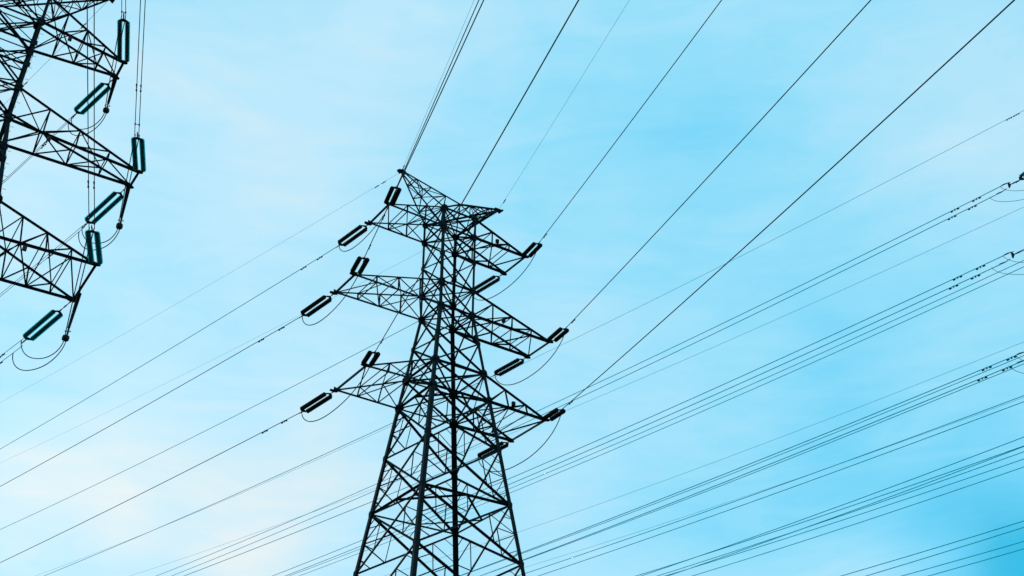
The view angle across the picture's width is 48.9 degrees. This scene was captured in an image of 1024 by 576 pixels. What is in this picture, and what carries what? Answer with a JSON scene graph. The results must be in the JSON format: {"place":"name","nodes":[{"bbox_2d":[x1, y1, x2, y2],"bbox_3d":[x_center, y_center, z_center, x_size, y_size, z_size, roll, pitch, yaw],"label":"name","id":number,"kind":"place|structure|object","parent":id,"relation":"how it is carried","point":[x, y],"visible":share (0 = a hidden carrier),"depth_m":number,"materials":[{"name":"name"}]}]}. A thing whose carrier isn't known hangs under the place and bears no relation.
{"place":"outdoors","nodes":[
{"label":"outdoors","id":0,"kind":"place"},
{"bbox_2d":[0,0,1023,575],"label":"sky","id":1,"kind":"structure","parent":0,"point":[261,120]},
{"bbox_2d":[36,110,1023,575],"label":"overhead wire","id":2,"kind":"object","parent":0,"point":[656,298],"visible":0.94,"depth_m":93.47,"materials":[{"name":"metal"}]},
{"bbox_2d":[134,207,1022,574],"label":"overhead wire","id":3,"kind":"object","parent":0,"point":[694,355],"visible":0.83,"depth_m":104.36,"materials":[{"name":"grey metal"}]},
{"bbox_2d":[290,260,1023,575],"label":"twin conductor","id":4,"kind":"object","parent":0,"point":[708,403],"visible":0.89,"depth_m":98.17,"materials":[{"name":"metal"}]},
{"bbox_2d":[385,342,1022,575],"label":"overhead wire","id":5,"kind":"object","parent":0,"point":[737,453],"visible":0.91,"depth_m":122.28,"materials":[{"name":"grey metal"}]},
{"bbox_2d":[514,397,1023,570],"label":"overhead wire","id":6,"kind":"object","parent":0,"point":[777,485],"visible":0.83,"depth_m":132.73,"materials":[{"name":"grey metal"}]},
{"bbox_2d":[636,446,1022,575],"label":"overhead wire","id":7,"kind":"object","parent":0,"point":[848,506],"visible":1,"depth_m":119.59,"materials":[{"name":"grey metal"}]},
{"bbox_2d":[641,437,1023,575],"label":"overhead wire","id":8,"kind":"object","parent":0,"point":[840,505],"visible":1,"depth_m":119.62,"materials":[{"name":"grey metal"}]},
{"bbox_2d":[658,451,1023,575],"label":"overhead wire","id":9,"kind":"object","parent":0,"point":[852,511],"visible":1,"depth_m":122.85,"materials":[{"name":"grey metal"}]},
{"bbox_2d":[665,459,1023,575],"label":"overhead wire","id":10,"kind":"object","parent":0,"point":[857,515],"visible":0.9,"depth_m":125.95,"materials":[{"name":"grey metal"}]},
{"bbox_2d":[668,446,1023,575],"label":"overhead wire","id":11,"kind":"object","parent":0,"point":[852,510],"visible":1,"depth_m":122.68,"materials":[{"name":"grey metal"}]},
{"bbox_2d":[693,467,1022,575],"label":"overhead wire","id":12,"kind":"object","parent":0,"point":[862,521],"visible":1,"depth_m":126.78,"materials":[{"name":"grey metal"}]},
{"bbox_2d":[841,521,1023,575],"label":"overhead wire","id":13,"kind":"object","parent":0,"point":[933,548],"visible":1,"depth_m":110.48,"materials":[{"name":"grey metal"}]},
{"bbox_2d":[866,527,1023,575],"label":"overhead wire","id":14,"kind":"object","parent":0,"point":[946,551],"visible":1,"depth_m":111.39,"materials":[{"name":"grey metal"}]},
{"bbox_2d":[902,541,1023,575],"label":"overhead wire","id":15,"kind":"object","parent":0,"point":[963,558],"visible":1,"depth_m":115.60,"materials":[{"name":"grey metal"}]},
{"bbox_2d":[929,548,1023,575],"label":"overhead wire","id":16,"kind":"object","parent":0,"point":[976,562],"visible":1,"depth_m":116.43,"materials":[{"name":"grey metal"}]},
{"label":"ground","id":17,"kind":"structure","parent":0,"visible":0},
{"bbox_2d":[0,0,142,302],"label":"transmission tower","id":18,"kind":"structure","parent":17,"relation":"on","point":[38,24],"depth_m":62.34,"materials":[{"name":"metal"}]},
{"bbox_2d":[21,301,71,343],"bbox_3d":[-25.634,1.882,61.948,5.078,0.299,0.744,-33,-44,26],"label":"insulator string","id":19,"kind":"object","parent":18,"relation":"attached to","point":[41,322],"visible":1,"depth_m":62.00,"materials":[{"name":"green glass"}]},
{"bbox_2d":[0,338,23,363],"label":"twin conductor","id":20,"kind":"object","parent":19,"relation":"attached to","point":[6,351],"visible":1,"depth_m":63.80,"materials":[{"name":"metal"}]},
{"bbox_2d":[23,2,106,86],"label":"overhead wire","id":21,"kind":"object","parent":18,"relation":"attached to","point":[62,46],"visible":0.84,"depth_m":71.27,"materials":[{"name":"metal"}]},
{"bbox_2d":[62,290,81,341],"bbox_3d":[-23.143,1.450,59.178,0.650,2.964,0.367,-28,-41,37],"label":"post insulator","id":22,"kind":"object","parent":18,"relation":"hanging from","point":[76,306],"visible":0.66,"depth_m":59.18,"materials":[{"name":"ceramic"}]},
{"bbox_2d":[12,227,93,370],"bbox_3d":[-23.679,1.626,58.569,1.466,3.512,13.404,20,-37,-29],"label":"jumper cable","id":23,"kind":"object","parent":22,"relation":"hanging from","point":[70,309],"visible":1,"depth_m":57.02,"materials":[{"name":"metal"}]},
{"bbox_2d":[72,80,111,117],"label":"insulator string","id":24,"kind":"object","parent":18,"relation":"attached to","point":[90,95],"visible":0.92,"depth_m":68.29,"materials":[{"name":"green glass"}]},
{"bbox_2d":[4,115,73,181],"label":"twin conductor","id":25,"kind":"object","parent":24,"relation":"attached to","point":[44,143],"visible":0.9,"depth_m":71.09,"materials":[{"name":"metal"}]},
{"bbox_2d":[86,225,101,264],"bbox_3d":[-20.860,-2.114,56.118,0.724,0.300,4.150,8,-29,-13],"label":"insulator string","id":26,"kind":"object","parent":18,"relation":"attached to","point":[98,250],"visible":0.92,"depth_m":56.14,"materials":[{"name":"green glass"}]},
{"bbox_2d":[87,0,94,228],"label":"twin conductor","id":27,"kind":"object","parent":26,"relation":"attached to","point":[94,116],"visible":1,"depth_m":47.92,"materials":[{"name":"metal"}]},
{"bbox_2d":[82,186,127,227],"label":"insulator string","id":28,"kind":"object","parent":18,"relation":"attached to","point":[109,207],"visible":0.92,"depth_m":65.34,"materials":[{"name":"green glass"}]},
{"bbox_2d":[103,77,116,113],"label":"post insulator","id":29,"kind":"object","parent":18,"relation":"hanging from","point":[112,89],"visible":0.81,"depth_m":66.45,"materials":[{"name":"ceramic"}]},
{"bbox_2d":[68,15,125,135],"bbox_3d":[-24.104,-11.498,65.923,1.334,3.605,9.759,20,-37,-29],"label":"jumper cable","id":30,"kind":"object","parent":29,"relation":"hanging from","point":[109,80],"visible":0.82,"depth_m":64.55,"materials":[{"name":"metal"}]},
{"bbox_2d":[116,187,129,229],"bbox_3d":[-21.959,-4.569,63.616,0.380,2.946,0.380,0,-32,0],"label":"post insulator","id":31,"kind":"object","parent":18,"relation":"hanging from","point":[120,228],"visible":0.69,"depth_m":63.52,"materials":[{"name":"ceramic"}]},
{"bbox_2d":[78,134,139,249],"bbox_3d":[-22.292,-4.463,62.858,1.363,3.388,9.880,20,-37,-29],"label":"jumper cable","id":32,"kind":"object","parent":31,"relation":"hanging from","point":[122,200],"visible":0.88,"depth_m":61.66,"materials":[{"name":"metal"}]},
{"bbox_2d":[0,223,85,296],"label":"twin conductor","id":33,"kind":"object","parent":32,"relation":"attached to","point":[42,259],"visible":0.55,"depth_m":68.40,"materials":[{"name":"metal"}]},
{"bbox_2d":[118,12,129,61],"bbox_3d":[-22.309,-14.353,64.600,0.724,0.299,4.068,9,-35,-14],"label":"insulator string","id":34,"kind":"object","parent":18,"relation":"attached to","point":[127,25],"visible":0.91,"depth_m":64.64,"materials":[{"name":"green glass"}]},
{"bbox_2d":[121,0,125,16],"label":"twin conductor","id":35,"kind":"object","parent":34,"relation":"attached to","point":[125,8],"visible":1,"depth_m":62.73,"materials":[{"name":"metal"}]},
{"bbox_2d":[132,132,145,171],"bbox_3d":[-20.458,-7.405,61.627,0.724,0.299,4.150,8,-28,-13],"label":"insulator string","id":36,"kind":"object","parent":18,"relation":"attached to","point":[142,152],"visible":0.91,"depth_m":61.64,"materials":[{"name":"green glass"}]},
{"bbox_2d":[134,0,145,136],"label":"twin conductor","id":37,"kind":"object","parent":36,"relation":"attached to","point":[141,69],"visible":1,"depth_m":55.90,"materials":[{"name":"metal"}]},
{"bbox_2d":[329,169,553,575],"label":"transmission tower","id":38,"kind":"structure","parent":17,"relation":"on","point":[432,386],"depth_m":68.62,"materials":[{"name":"metal"}]},
{"bbox_2d":[7,174,396,398],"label":"overhead wire","id":39,"kind":"object","parent":38,"relation":"attached to","point":[225,275],"visible":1,"depth_m":84.18,"materials":[{"name":"metal"}]},
{"bbox_2d":[5,230,460,460],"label":"overhead wire","id":40,"kind":"object","parent":38,"relation":"attached to","point":[197,367],"visible":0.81,"depth_m":97.65,"materials":[{"name":"black metal"}]},
{"bbox_2d":[298,391,334,413],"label":"insulator string","id":41,"kind":"object","parent":38,"relation":"attached to","point":[317,404],"visible":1,"depth_m":67.12,"materials":[{"name":"ceramic"}]},
{"bbox_2d":[0,414,296,562],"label":"overhead wire","id":42,"kind":"object","parent":41,"relation":"attached to","point":[165,481],"visible":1,"depth_m":73.84,"materials":[{"name":"metal"}]},
{"bbox_2d":[301,352,374,421],"bbox_3d":[-10.097,6.184,64.353,0.056,1.808,8.899,21,-37,-30],"label":"jumper cable","id":43,"kind":"object","parent":41,"relation":"hanging from","point":[346,398],"visible":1,"depth_m":62.98,"materials":[{"name":"metal"}]},
{"bbox_2d":[299,293,334,317],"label":"insulator string","id":44,"kind":"object","parent":38,"relation":"attached to","point":[318,307],"visible":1,"depth_m":69.50,"materials":[{"name":"ceramic"}]},
{"bbox_2d":[1,318,297,485],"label":"overhead wire","id":45,"kind":"object","parent":44,"relation":"attached to","point":[161,396],"visible":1,"depth_m":77.34,"materials":[{"name":"metal"}]},
{"bbox_2d":[302,258,364,325],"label":"jumper cable","id":46,"kind":"object","parent":44,"relation":"hanging from","point":[340,302],"visible":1,"depth_m":65.51,"materials":[{"name":"metal"}]},
{"bbox_2d":[336,224,368,247],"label":"insulator string","id":47,"kind":"object","parent":38,"relation":"attached to","point":[352,238],"visible":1,"depth_m":73.58,"materials":[{"name":"ceramic"}]},
{"bbox_2d":[0,247,335,448],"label":"overhead wire","id":48,"kind":"object","parent":47,"relation":"attached to","point":[182,341],"visible":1,"depth_m":82.74,"materials":[{"name":"metal"}]},
{"bbox_2d":[350,256,369,274],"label":"insulator string","id":49,"kind":"object","parent":38,"relation":"attached to","point":[357,263],"visible":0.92,"depth_m":65.32,"materials":[{"name":"ceramic"}]},
{"bbox_2d":[365,0,483,255],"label":"overhead wire","id":50,"kind":"object","parent":49,"relation":"attached to","point":[427,122],"visible":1,"depth_m":52.61,"materials":[{"name":"metal"}]},
{"bbox_2d":[361,350,379,365],"bbox_3d":[-7.860,3.910,62.662,0.736,0.282,2.660,10,-26,-16],"label":"insulator string","id":51,"kind":"object","parent":38,"relation":"attached to","point":[369,353],"visible":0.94,"depth_m":62.40,"materials":[{"name":"ceramic"}]},
{"bbox_2d":[376,0,578,349],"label":"overhead wire","id":52,"kind":"object","parent":51,"relation":"attached to","point":[485,162],"visible":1,"depth_m":44.46,"materials":[{"name":"metal"}]},
{"bbox_2d":[384,184,401,205],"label":"insulator string","id":53,"kind":"object","parent":38,"relation":"attached to","point":[389,194],"visible":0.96,"depth_m":70.09,"materials":[{"name":"ceramic"}]},
{"bbox_2d":[339,187,396,251],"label":"jumper cable","id":54,"kind":"object","parent":53,"relation":"hanging from","point":[371,230],"visible":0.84,"depth_m":70.61,"materials":[{"name":"metal"}]},
{"bbox_2d":[398,0,478,182],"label":"overhead wire","id":55,"kind":"object","parent":53,"relation":"attached to","point":[440,87],"visible":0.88,"depth_m":61.19,"materials":[{"name":"metal"}]},
{"bbox_2d":[402,1,473,169],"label":"overhead wire","id":56,"kind":"object","parent":38,"relation":"attached to","point":[436,89],"visible":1,"depth_m":67.97,"materials":[{"name":"metal"}]},
{"bbox_2d":[475,274,503,292],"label":"insulator string","id":57,"kind":"object","parent":38,"relation":"attached to","point":[483,288],"visible":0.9,"depth_m":78.70,"materials":[{"name":"ceramic"}]},
{"bbox_2d":[0,295,466,529],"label":"overhead wire","id":58,"kind":"object","parent":57,"relation":"attached to","point":[229,418],"visible":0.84,"depth_m":94.21,"materials":[{"name":"grey metal"}]},
{"bbox_2d":[474,243,538,300],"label":"jumper cable","id":59,"kind":"object","parent":57,"relation":"hanging from","point":[515,280],"visible":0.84,"depth_m":74.87,"materials":[{"name":"metal"}]},
{"bbox_2d":[476,441,508,458],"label":"insulator string","id":60,"kind":"object","parent":38,"relation":"attached to","point":[489,450],"visible":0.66,"depth_m":73.21,"materials":[{"name":"ceramic"}]},
{"bbox_2d":[184,458,475,575],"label":"overhead wire","id":61,"kind":"object","parent":60,"relation":"attached to","point":[317,523],"visible":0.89,"depth_m":82.40,"materials":[{"name":"grey metal"}]},
{"bbox_2d":[479,410,561,471],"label":"jumper cable","id":62,"kind":"object","parent":60,"relation":"hanging from","point":[532,454],"visible":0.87,"depth_m":68.57,"materials":[{"name":"metal"}]},
{"bbox_2d":[492,358,525,376],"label":"insulator string","id":63,"kind":"object","parent":38,"relation":"attached to","point":[505,368],"visible":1,"depth_m":76.48,"materials":[{"name":"ceramic"}]},
{"bbox_2d":[44,376,491,575],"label":"overhead wire","id":64,"kind":"object","parent":63,"relation":"attached to","point":[252,486],"visible":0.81,"depth_m":90.64,"materials":[{"name":"grey metal"}]},
{"bbox_2d":[495,329,565,384],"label":"jumper cable","id":65,"kind":"object","parent":63,"relation":"hanging from","point":[538,369],"visible":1,"depth_m":72.63,"materials":[{"name":"metal"}]},
{"bbox_2d":[522,242,542,257],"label":"insulator string","id":66,"kind":"object","parent":38,"relation":"attached to","point":[529,249],"visible":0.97,"depth_m":74.80,"materials":[{"name":"ceramic"}]},
{"bbox_2d":[540,0,721,240],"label":"overhead wire","id":67,"kind":"object","parent":66,"relation":"attached to","point":[633,117],"visible":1,"depth_m":60.91,"materials":[{"name":"metal"}]},
{"bbox_2d":[543,408,565,420],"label":"insulator string","id":68,"kind":"object","parent":38,"relation":"attached to","point":[553,414],"visible":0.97,"depth_m":68.39,"materials":[{"name":"ceramic"}]},
{"bbox_2d":[562,0,1014,408],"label":"overhead wire","id":69,"kind":"object","parent":68,"relation":"attached to","point":[956,53],"visible":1,"depth_m":43.55,"materials":[{"name":"metal"}]},
{"bbox_2d":[547,327,568,341],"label":"insulator string","id":70,"kind":"object","parent":38,"relation":"attached to","point":[555,334],"visible":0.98,"depth_m":72.50,"materials":[{"name":"ceramic"}]},
{"bbox_2d":[567,0,870,326],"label":"overhead wire","id":71,"kind":"object","parent":70,"relation":"attached to","point":[730,152],"visible":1,"depth_m":52.70,"materials":[{"name":"metal"}]},
{"bbox_2d":[499,1,628,208],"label":"overhead wire","id":72,"kind":"object","parent":38,"relation":"attached to","point":[563,106],"visible":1,"depth_m":67.67,"materials":[{"name":"metal"}]},
{"bbox_2d":[460,352,1023,575],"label":"twin conductor","id":73,"kind":"object","parent":38,"relation":"attached to","point":[1004,369],"visible":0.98,"depth_m":74.93,"materials":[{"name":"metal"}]},
{"bbox_2d":[461,355,1023,575],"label":"twin conductor","id":74,"kind":"object","parent":38,"relation":"attached to","point":[773,457],"visible":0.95,"depth_m":92.46,"materials":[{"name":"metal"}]},
{"bbox_3d":[39.750,11.164,64.509,14.800,53.496,12.804,28,-41,-37],"label":"transmission tower","id":75,"kind":"object","parent":17,"relation":"on","visible":0},
{"bbox_2d":[1016,172,1023,182],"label":"insulator string","id":76,"kind":"object","parent":75,"relation":"attached to","point":[1021,176],"visible":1,"depth_m":74.79,"materials":[{"name":"green glass"}]},
{"bbox_2d":[997,180,1018,193],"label":"wire fork","id":77,"kind":"object","parent":76,"relation":"attached to","point":[1009,184],"visible":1,"depth_m":75.39,"materials":[{"name":"metal"}]},
{"bbox_2d":[157,185,1002,575],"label":"twin conductor","id":78,"kind":"object","parent":77,"relation":"attached to","point":[639,363],"visible":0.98,"depth_m":89.75,"materials":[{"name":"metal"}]},
{"bbox_2d":[990,187,1023,201],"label":"jumper cable","id":79,"kind":"object","parent":78,"relation":"hanging from","point":[1009,201],"visible":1,"depth_m":75.03,"materials":[{"name":"metal"}]},
{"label":"wire fork","id":80,"kind":"object","parent":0,"visible":0},
{"bbox_2d":[518,395,1023,575],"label":"twin conductor","id":81,"kind":"object","parent":80,"relation":"attached to","point":[788,482],"visible":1,"depth_m":84.87,"materials":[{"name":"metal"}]},
{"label":"insulator string","id":82,"kind":"object","parent":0,"visible":0},
{"bbox_2d":[1000,251,1021,263],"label":"wire fork","id":83,"kind":"object","parent":82,"relation":"attached to","point":[1012,254],"visible":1,"depth_m":70.34,"materials":[{"name":"metal"}]},
{"bbox_2d":[273,253,1008,575],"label":"twin conductor","id":84,"kind":"object","parent":83,"relation":"attached to","point":[960,276],"visible":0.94,"depth_m":81.83,"materials":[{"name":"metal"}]},
{"bbox_2d":[992,256,1023,274],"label":"jumper cable","id":85,"kind":"object","parent":84,"relation":"hanging from","point":[1011,274],"visible":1,"depth_m":70.02,"materials":[{"name":"metal"}]}
]}

